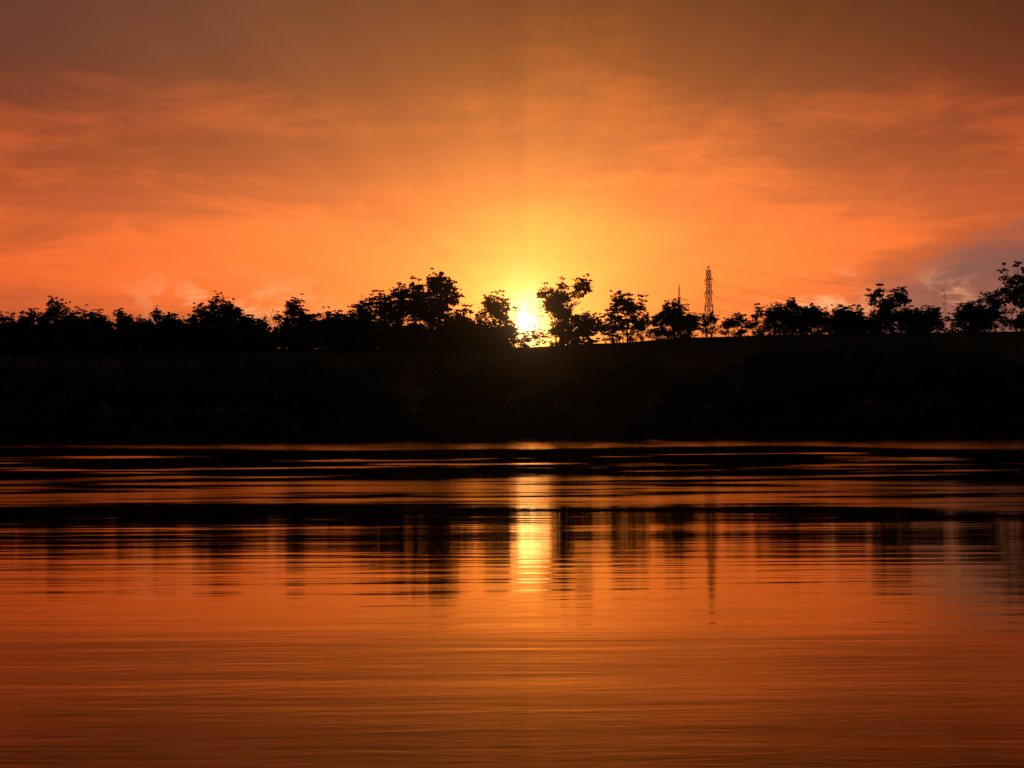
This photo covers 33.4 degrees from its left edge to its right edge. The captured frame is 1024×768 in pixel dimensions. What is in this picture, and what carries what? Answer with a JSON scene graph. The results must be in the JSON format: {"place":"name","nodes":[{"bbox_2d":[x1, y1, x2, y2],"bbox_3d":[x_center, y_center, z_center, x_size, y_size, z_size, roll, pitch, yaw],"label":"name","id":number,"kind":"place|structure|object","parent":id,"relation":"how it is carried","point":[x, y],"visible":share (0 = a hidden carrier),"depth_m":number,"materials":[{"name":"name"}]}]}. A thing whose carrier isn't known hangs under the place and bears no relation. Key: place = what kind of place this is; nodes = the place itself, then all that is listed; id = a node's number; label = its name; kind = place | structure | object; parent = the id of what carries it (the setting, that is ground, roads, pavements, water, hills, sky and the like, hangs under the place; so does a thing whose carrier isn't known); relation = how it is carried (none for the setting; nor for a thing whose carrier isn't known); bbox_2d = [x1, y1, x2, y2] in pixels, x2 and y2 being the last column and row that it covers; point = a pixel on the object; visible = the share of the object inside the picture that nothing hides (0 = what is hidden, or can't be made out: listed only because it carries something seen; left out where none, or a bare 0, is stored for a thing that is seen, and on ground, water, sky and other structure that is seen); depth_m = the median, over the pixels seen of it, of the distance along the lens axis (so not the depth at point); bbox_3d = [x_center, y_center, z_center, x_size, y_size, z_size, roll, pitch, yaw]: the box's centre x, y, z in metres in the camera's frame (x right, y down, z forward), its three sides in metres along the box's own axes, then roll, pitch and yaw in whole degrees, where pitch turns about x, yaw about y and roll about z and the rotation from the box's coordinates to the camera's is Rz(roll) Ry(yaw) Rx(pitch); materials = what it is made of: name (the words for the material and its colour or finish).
{"place":"outdoors","nodes":[
{"label":"outdoors","id":0,"kind":"place"},
{"bbox_2d":[0,436,1023,767],"bbox_3d":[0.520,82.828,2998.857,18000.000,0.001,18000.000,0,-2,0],"label":"water","id":1,"kind":"structure","parent":0,"point":[756,602],"depth_m":19.66,"materials":[{"name":"orange liquid"}]},
{"bbox_2d":[0,331,1023,442],"bbox_3d":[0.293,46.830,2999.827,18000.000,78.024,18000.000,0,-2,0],"label":"ground","id":2,"kind":"structure","parent":0,"point":[541,366],"depth_m":669.01,"materials":[{"name":"black plant"}]},
{"bbox_2d":[0,320,18,352],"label":"tree","id":3,"kind":"object","parent":2,"relation":"on","point":[3,326],"visible":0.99,"depth_m":843.93,"materials":[{"name":"black plant"}]},
{"bbox_2d":[6,308,45,352],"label":"tree","id":4,"kind":"object","parent":2,"relation":"on","point":[25,320],"visible":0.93,"depth_m":843.78,"materials":[{"name":"black plant"}]},
{"bbox_2d":[10,308,53,352],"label":"tree","id":5,"kind":"object","parent":2,"relation":"on","point":[34,330],"visible":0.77,"depth_m":847.49,"materials":[{"name":"black plant"}]},
{"bbox_2d":[33,317,58,352],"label":"tree","id":6,"kind":"object","parent":2,"relation":"on","point":[45,330],"visible":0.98,"depth_m":838.43,"materials":[{"name":"black plant"}]},
{"bbox_2d":[39,295,78,352],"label":"tree","id":7,"kind":"object","parent":2,"relation":"on","point":[56,311],"visible":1,"depth_m":830.39,"materials":[{"name":"black plant"}]},
{"bbox_2d":[40,322,89,351],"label":"crest scrub","id":8,"kind":"object","parent":2,"relation":"on","point":[80,332],"visible":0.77,"depth_m":846.69,"materials":[{"name":"black plant"}]},
{"bbox_2d":[69,304,92,349],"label":"tree","id":9,"kind":"object","parent":2,"relation":"on","point":[81,320],"visible":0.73,"depth_m":864.17,"materials":[{"name":"black plant"}]},
{"bbox_2d":[61,370,117,425],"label":"tree","id":10,"kind":"object","parent":2,"relation":"on","point":[73,389],"visible":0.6,"depth_m":368.27,"materials":[{"name":"black plant"}]},
{"bbox_2d":[65,378,122,432],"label":"tree","id":11,"kind":"object","parent":2,"relation":"on","point":[92,392],"visible":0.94,"depth_m":362.62,"materials":[{"name":"black plant"}]},
{"bbox_2d":[88,309,113,350],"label":"tree","id":12,"kind":"object","parent":2,"relation":"on","point":[94,317],"visible":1,"depth_m":843.26,"materials":[{"name":"black plant"}]},
{"bbox_2d":[97,370,137,428],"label":"tree","id":13,"kind":"object","parent":2,"relation":"on","point":[122,380],"visible":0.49,"depth_m":369.20,"materials":[{"name":"black plant"}]},
{"bbox_2d":[111,307,135,351],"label":"tree","id":14,"kind":"object","parent":2,"relation":"on","point":[119,315],"visible":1,"depth_m":834.74,"materials":[{"name":"black plant"}]},
{"bbox_2d":[126,321,148,351],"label":"tree","id":15,"kind":"object","parent":2,"relation":"on","point":[134,330],"visible":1,"depth_m":835.69,"materials":[{"name":"black plant"}]},
{"bbox_2d":[124,314,153,350],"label":"tree","id":16,"kind":"object","parent":2,"relation":"on","point":[146,322],"visible":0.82,"depth_m":842.17,"materials":[{"name":"black plant"}]},
{"bbox_2d":[135,338,163,351],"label":"crest scrub","id":17,"kind":"object","parent":2,"relation":"on","point":[152,343],"visible":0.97,"depth_m":836.00,"materials":[{"name":"black plant"}]},
{"bbox_2d":[142,305,167,351],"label":"tree","id":18,"kind":"object","parent":2,"relation":"on","point":[157,316],"visible":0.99,"depth_m":831.03,"materials":[{"name":"black plant"}]},
{"bbox_2d":[155,312,188,351],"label":"tree","id":19,"kind":"object","parent":2,"relation":"on","point":[177,327],"visible":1,"depth_m":830.96,"materials":[{"name":"black plant"}]},
{"bbox_2d":[187,316,205,351],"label":"tree","id":20,"kind":"object","parent":2,"relation":"on","point":[191,330],"visible":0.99,"depth_m":833.58,"materials":[{"name":"black plant"}]},
{"bbox_2d":[186,302,226,349],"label":"tree","id":21,"kind":"object","parent":2,"relation":"on","point":[200,312],"visible":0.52,"depth_m":855.51,"materials":[{"name":"black plant"}]},
{"bbox_2d":[181,383,233,423],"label":"tree","id":22,"kind":"object","parent":2,"relation":"on","point":[203,401],"visible":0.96,"depth_m":362.69,"materials":[{"name":"black plant"}]},
{"bbox_2d":[170,370,252,422],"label":"tree","id":23,"kind":"object","parent":2,"relation":"on","point":[206,389],"visible":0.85,"depth_m":364.66,"materials":[{"name":"black plant"}]},
{"bbox_2d":[197,307,226,350],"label":"tree","id":24,"kind":"object","parent":2,"relation":"on","point":[208,323],"visible":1,"depth_m":832.05,"materials":[{"name":"black plant"}]},
{"bbox_2d":[209,302,239,349],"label":"tree","id":25,"kind":"object","parent":2,"relation":"on","point":[231,314],"visible":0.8,"depth_m":845.65,"materials":[{"name":"black plant"}]},
{"bbox_2d":[207,290,243,349],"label":"tree","id":26,"kind":"object","parent":2,"relation":"on","point":[213,304],"visible":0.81,"depth_m":852.92,"materials":[{"name":"black plant"}]},
{"bbox_2d":[211,317,240,348],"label":"tree","id":27,"kind":"object","parent":2,"relation":"on","point":[230,326],"visible":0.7,"depth_m":843.64,"materials":[{"name":"black plant"}]},
{"bbox_2d":[220,301,253,348],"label":"tree","id":28,"kind":"object","parent":2,"relation":"on","point":[242,319],"visible":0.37,"depth_m":863.64,"materials":[{"name":"black plant"}]},
{"bbox_2d":[224,374,276,427],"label":"tree","id":29,"kind":"object","parent":2,"relation":"on","point":[248,386],"visible":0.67,"depth_m":367.43,"materials":[{"name":"black plant"}]},
{"bbox_2d":[237,387,289,426],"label":"tree","id":30,"kind":"object","parent":2,"relation":"on","point":[266,400],"visible":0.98,"depth_m":362.75,"materials":[{"name":"black plant"}]},
{"bbox_2d":[251,331,292,349],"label":"crest scrub","id":31,"kind":"object","parent":2,"relation":"on","point":[267,338],"visible":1,"depth_m":837.27,"materials":[{"name":"black plant"}]},
{"bbox_2d":[272,306,303,348],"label":"tree","id":32,"kind":"object","parent":2,"relation":"on","point":[285,318],"visible":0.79,"depth_m":847.37,"materials":[{"name":"black plant"}]},
{"bbox_2d":[283,293,323,348],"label":"tree","id":33,"kind":"object","parent":2,"relation":"on","point":[293,307],"visible":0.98,"depth_m":839.97,"materials":[{"name":"black plant"}]},
{"bbox_2d":[289,318,326,349],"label":"tree","id":34,"kind":"object","parent":2,"relation":"on","point":[313,327],"visible":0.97,"depth_m":837.56,"materials":[{"name":"black plant"}]},
{"bbox_2d":[321,311,351,348],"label":"tree","id":35,"kind":"object","parent":2,"relation":"on","point":[328,318],"visible":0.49,"depth_m":857.44,"materials":[{"name":"black plant"}]},
{"bbox_2d":[320,314,353,348],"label":"tree","id":36,"kind":"object","parent":2,"relation":"on","point":[336,324],"visible":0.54,"depth_m":844.38,"materials":[{"name":"black plant"}]},
{"bbox_2d":[331,310,347,348],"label":"tree","id":37,"kind":"object","parent":2,"relation":"on","point":[339,315],"visible":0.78,"depth_m":843.16,"materials":[{"name":"black plant"}]},
{"bbox_2d":[341,314,370,349],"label":"tree","id":38,"kind":"object","parent":2,"relation":"on","point":[353,332],"visible":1,"depth_m":833.60,"materials":[{"name":"black plant"}]},
{"bbox_2d":[339,302,375,347],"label":"tree","id":39,"kind":"object","parent":2,"relation":"on","point":[353,313],"visible":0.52,"depth_m":865.29,"materials":[{"name":"black plant"}]},
{"bbox_2d":[356,295,387,324],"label":"tree","id":40,"kind":"object","parent":2,"relation":"on","point":[382,313],"visible":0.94,"depth_m":855.71,"materials":[{"name":"black plant"}]},
{"bbox_2d":[351,289,395,347],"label":"tree","id":41,"kind":"object","parent":2,"relation":"on","point":[386,305],"visible":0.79,"depth_m":857.91,"materials":[{"name":"black plant"}]},
{"bbox_2d":[388,303,409,348],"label":"tree","id":42,"kind":"object","parent":2,"relation":"on","point":[395,315],"visible":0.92,"depth_m":842.87,"materials":[{"name":"black plant"}]},
{"bbox_2d":[389,284,420,348],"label":"tree","id":43,"kind":"object","parent":2,"relation":"on","point":[398,306],"visible":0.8,"depth_m":841.25,"materials":[{"name":"black plant"}]},
{"bbox_2d":[401,321,431,348],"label":"tree","id":44,"kind":"object","parent":2,"relation":"on","point":[409,332],"visible":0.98,"depth_m":832.11,"materials":[{"name":"black plant"}]},
{"bbox_2d":[389,272,444,341],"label":"tree","id":45,"kind":"object","parent":2,"relation":"on","point":[433,284],"visible":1,"depth_m":833.25,"materials":[{"name":"black plant"}]},
{"bbox_2d":[408,268,464,347],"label":"tree","id":46,"kind":"object","parent":2,"relation":"on","point":[448,286],"visible":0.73,"depth_m":861.87,"materials":[{"name":"black plant"}]},
{"bbox_2d":[432,320,467,348],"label":"tree","id":47,"kind":"object","parent":2,"relation":"on","point":[453,331],"visible":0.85,"depth_m":835.78,"materials":[{"name":"black plant"}]},
{"bbox_2d":[428,288,474,347],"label":"tree","id":48,"kind":"object","parent":2,"relation":"on","point":[453,302],"visible":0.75,"depth_m":860.12,"materials":[{"name":"black plant"}]},
{"bbox_2d":[443,309,467,348],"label":"tree","id":49,"kind":"object","parent":2,"relation":"on","point":[460,319],"visible":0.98,"depth_m":838.52,"materials":[{"name":"black plant"}]},
{"bbox_2d":[474,307,496,346],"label":"tree","id":50,"kind":"object","parent":2,"relation":"on","point":[480,320],"visible":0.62,"depth_m":862.17,"materials":[{"name":"black plant"}]},
{"bbox_2d":[477,320,503,347],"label":"tree","id":51,"kind":"object","parent":2,"relation":"on","point":[489,326],"visible":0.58,"depth_m":847.21,"materials":[{"name":"black plant"}]},
{"bbox_2d":[478,306,513,346],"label":"tree","id":52,"kind":"object","parent":2,"relation":"on","point":[505,319],"visible":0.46,"depth_m":850.34,"materials":[{"name":"black plant"}]},
{"bbox_2d":[479,290,518,348],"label":"tree","id":53,"kind":"object","parent":2,"relation":"on","point":[492,306],"visible":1,"depth_m":837.69,"materials":[{"name":"black plant"}]},
{"bbox_2d":[515,325,551,346],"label":"tree","id":54,"kind":"object","parent":2,"relation":"on","point":[526,340],"visible":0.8,"depth_m":910.59,"materials":[{"name":"black plant"}]},
{"bbox_2d":[544,296,571,345],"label":"tree","id":55,"kind":"object","parent":2,"relation":"on","point":[553,304],"visible":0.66,"depth_m":848.08,"materials":[{"name":"black plant"}]},
{"bbox_2d":[548,318,580,338],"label":"tree","id":56,"kind":"object","parent":2,"relation":"on","point":[569,332],"visible":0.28,"depth_m":917.35,"materials":[{"name":"black plant"}]},
{"bbox_2d":[536,273,593,347],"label":"tree","id":57,"kind":"object","parent":2,"relation":"on","point":[578,286],"visible":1,"depth_m":827.88,"materials":[{"name":"black plant"}]},
{"bbox_2d":[552,396,588,430],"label":"tree","id":58,"kind":"object","parent":2,"relation":"on","point":[580,408],"visible":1,"depth_m":368.13,"materials":[{"name":"black plant"}]},
{"bbox_2d":[558,298,583,343],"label":"tree","id":59,"kind":"object","parent":2,"relation":"on","point":[575,318],"visible":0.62,"depth_m":857.65,"materials":[{"name":"black plant"}]},
{"bbox_2d":[576,321,590,345],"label":"tree","id":60,"kind":"object","parent":2,"relation":"on","point":[581,328],"visible":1,"depth_m":833.10,"materials":[{"name":"black plant"}]},
{"bbox_2d":[570,313,602,342],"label":"tree","id":61,"kind":"object","parent":2,"relation":"on","point":[593,328],"visible":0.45,"depth_m":931.08,"materials":[{"name":"black plant"}]},
{"bbox_2d":[576,309,596,343],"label":"tree","id":62,"kind":"object","parent":2,"relation":"on","point":[585,317],"visible":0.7,"depth_m":857.41,"materials":[{"name":"black plant"}]},
{"bbox_2d":[573,312,621,343],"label":"tree","id":63,"kind":"object","parent":2,"relation":"on","point":[593,340],"visible":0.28,"depth_m":945.48,"materials":[{"name":"black plant"}]},
{"bbox_2d":[598,299,622,342],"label":"tree","id":64,"kind":"object","parent":2,"relation":"on","point":[614,317],"visible":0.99,"depth_m":860.85,"materials":[{"name":"black plant"}]},
{"bbox_2d":[604,290,648,341],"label":"tree","id":65,"kind":"object","parent":2,"relation":"on","point":[630,307],"visible":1,"depth_m":859.64,"materials":[{"name":"black plant"}]},
{"bbox_2d":[602,356,667,432],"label":"tree","id":66,"kind":"object","parent":2,"relation":"on","point":[634,375],"visible":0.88,"depth_m":366.19,"materials":[{"name":"black plant"}]},
{"bbox_2d":[625,315,645,343],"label":"tree","id":67,"kind":"object","parent":2,"relation":"on","point":[637,325],"visible":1,"depth_m":824.52,"materials":[{"name":"black plant"}]},
{"bbox_2d":[602,350,675,429],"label":"tree","id":68,"kind":"object","parent":2,"relation":"on","point":[647,379],"visible":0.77,"depth_m":369.59,"materials":[{"name":"black plant"}]},
{"bbox_2d":[637,407,669,427],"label":"shrub","id":69,"kind":"object","parent":2,"relation":"on","point":[659,420],"visible":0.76,"depth_m":369.23,"materials":[{"name":"black plant"}]},
{"bbox_2d":[651,305,675,340],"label":"tree","id":70,"kind":"object","parent":2,"relation":"on","point":[664,313],"visible":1,"depth_m":837.43,"materials":[{"name":"black plant"}]},
{"bbox_2d":[645,384,692,406],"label":"tree","id":71,"kind":"object","parent":2,"relation":"on","point":[668,399],"visible":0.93,"depth_m":373.49,"materials":[{"name":"black plant"}]},
{"bbox_2d":[662,298,679,339],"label":"tree","id":72,"kind":"object","parent":2,"relation":"on","point":[673,304],"visible":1,"depth_m":835.81,"materials":[{"name":"black plant"}]},
{"bbox_2d":[658,303,700,334],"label":"tree","id":73,"kind":"object","parent":2,"relation":"on","point":[682,308],"visible":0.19,"depth_m":935.09,"materials":[{"name":"black plant"}]},
{"bbox_2d":[678,315,698,334],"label":"tree","id":74,"kind":"object","parent":2,"relation":"on","point":[693,320],"visible":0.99,"depth_m":862.07,"materials":[{"name":"black plant"}]},
{"bbox_2d":[663,364,716,402],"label":"tree","id":75,"kind":"object","parent":2,"relation":"on","point":[688,382],"visible":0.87,"depth_m":377.14,"materials":[{"name":"black plant"}]},
{"bbox_2d":[702,265,715,336],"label":"pylon","id":76,"kind":"object","parent":2,"relation":"on","point":[709,290],"visible":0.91,"depth_m":876.31,"materials":[{"name":"metal"}]},
{"bbox_2d":[688,266,1013,333],"bbox_3d":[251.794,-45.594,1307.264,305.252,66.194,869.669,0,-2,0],"label":"power lines","id":77,"kind":"object","parent":76,"relation":"attached to","point":[787,296],"visible":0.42,"depth_m":897.47,"materials":[{"name":"grey metal"}]},
{"bbox_2d":[699,312,719,340],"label":"tree","id":78,"kind":"object","parent":2,"relation":"on","point":[713,319],"visible":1,"depth_m":820.91,"materials":[{"name":"black plant"}]},
{"bbox_2d":[692,377,730,414],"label":"tree","id":79,"kind":"object","parent":2,"relation":"on","point":[710,390],"visible":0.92,"depth_m":373.21,"materials":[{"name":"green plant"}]},
{"bbox_2d":[718,315,749,335],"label":"tree","id":80,"kind":"object","parent":2,"relation":"on","point":[725,325],"visible":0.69,"depth_m":903.70,"materials":[{"name":"black plant"}]},
{"bbox_2d":[728,310,743,335],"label":"tree","id":81,"kind":"object","parent":2,"relation":"on","point":[733,323],"visible":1,"depth_m":866.44,"materials":[{"name":"black plant"}]},
{"bbox_2d":[732,314,760,335],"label":"tree","id":82,"kind":"object","parent":2,"relation":"on","point":[741,331],"visible":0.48,"depth_m":947.63,"materials":[{"name":"black plant"}]},
{"bbox_2d":[749,303,766,334],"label":"tree","id":83,"kind":"object","parent":2,"relation":"on","point":[758,311],"visible":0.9,"depth_m":866.33,"materials":[{"name":"black plant"}]},
{"bbox_2d":[756,307,781,334],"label":"tree","id":84,"kind":"object","parent":2,"relation":"on","point":[770,313],"visible":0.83,"depth_m":852.17,"materials":[{"name":"black plant"}]},
{"bbox_2d":[782,310,797,336],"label":"tree","id":85,"kind":"object","parent":2,"relation":"on","point":[787,316],"visible":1,"depth_m":826.84,"materials":[{"name":"black plant"}]},
{"bbox_2d":[783,297,809,334],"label":"tree","id":86,"kind":"object","parent":2,"relation":"on","point":[794,307],"visible":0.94,"depth_m":843.43,"materials":[{"name":"black plant"}]},
{"bbox_2d":[797,313,817,336],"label":"tree","id":87,"kind":"object","parent":2,"relation":"on","point":[802,319],"visible":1,"depth_m":829.18,"materials":[{"name":"black plant"}]},
{"bbox_2d":[828,304,864,333],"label":"tree","id":88,"kind":"object","parent":2,"relation":"on","point":[839,313],"visible":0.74,"depth_m":904.34,"materials":[{"name":"black plant"}]},
{"bbox_2d":[846,309,864,333],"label":"tree","id":89,"kind":"object","parent":2,"relation":"on","point":[858,315],"visible":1,"depth_m":858.32,"materials":[{"name":"black plant"}]},
{"bbox_2d":[840,381,875,422],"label":"tree","id":90,"kind":"object","parent":2,"relation":"on","point":[863,397],"visible":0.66,"depth_m":371.60,"materials":[{"name":"black plant"}]},
{"bbox_2d":[848,369,904,411],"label":"tree","id":91,"kind":"object","parent":2,"relation":"on","point":[868,375],"visible":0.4,"depth_m":377.88,"materials":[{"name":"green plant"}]},
{"bbox_2d":[864,283,895,334],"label":"tree","id":92,"kind":"object","parent":2,"relation":"on","point":[887,304],"visible":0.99,"depth_m":830.63,"materials":[{"name":"black plant"}]},
{"bbox_2d":[860,369,899,406],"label":"tree","id":93,"kind":"object","parent":2,"relation":"on","point":[891,394],"visible":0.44,"depth_m":374.98,"materials":[{"name":"black plant"}]},
{"bbox_2d":[879,310,902,333],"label":"tree","id":94,"kind":"object","parent":2,"relation":"on","point":[891,318],"visible":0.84,"depth_m":845.78,"materials":[{"name":"black plant"}]},
{"bbox_2d":[879,286,911,333],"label":"tree","id":95,"kind":"object","parent":2,"relation":"on","point":[900,297],"visible":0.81,"depth_m":846.53,"materials":[{"name":"black plant"}]},
{"bbox_2d":[893,318,926,333],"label":"crest scrub","id":96,"kind":"object","parent":2,"relation":"on","point":[905,328],"visible":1,"depth_m":838.32,"materials":[{"name":"black plant"}]},
{"bbox_2d":[919,305,939,330],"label":"tree","id":97,"kind":"object","parent":2,"relation":"on","point":[935,311],"visible":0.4,"depth_m":899.05,"materials":[{"name":"black plant"}]},
{"bbox_2d":[944,309,964,331],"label":"tree","id":98,"kind":"object","parent":2,"relation":"on","point":[953,324],"visible":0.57,"depth_m":911.14,"materials":[{"name":"black plant"}]},
{"bbox_2d":[956,295,1007,343],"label":"tree","id":99,"kind":"object","parent":2,"relation":"on","point":[975,322],"visible":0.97,"depth_m":639.55,"materials":[{"name":"black plant"}]},
{"bbox_2d":[976,260,1023,363],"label":"tree","id":100,"kind":"object","parent":2,"relation":"on","point":[1014,295],"visible":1,"depth_m":609.17,"materials":[{"name":"black plant"}]},
{"bbox_2d":[0,0,1023,346],"label":"sky","id":101,"kind":"structure","parent":0,"point":[167,154],"materials":[{"name":"orange"}]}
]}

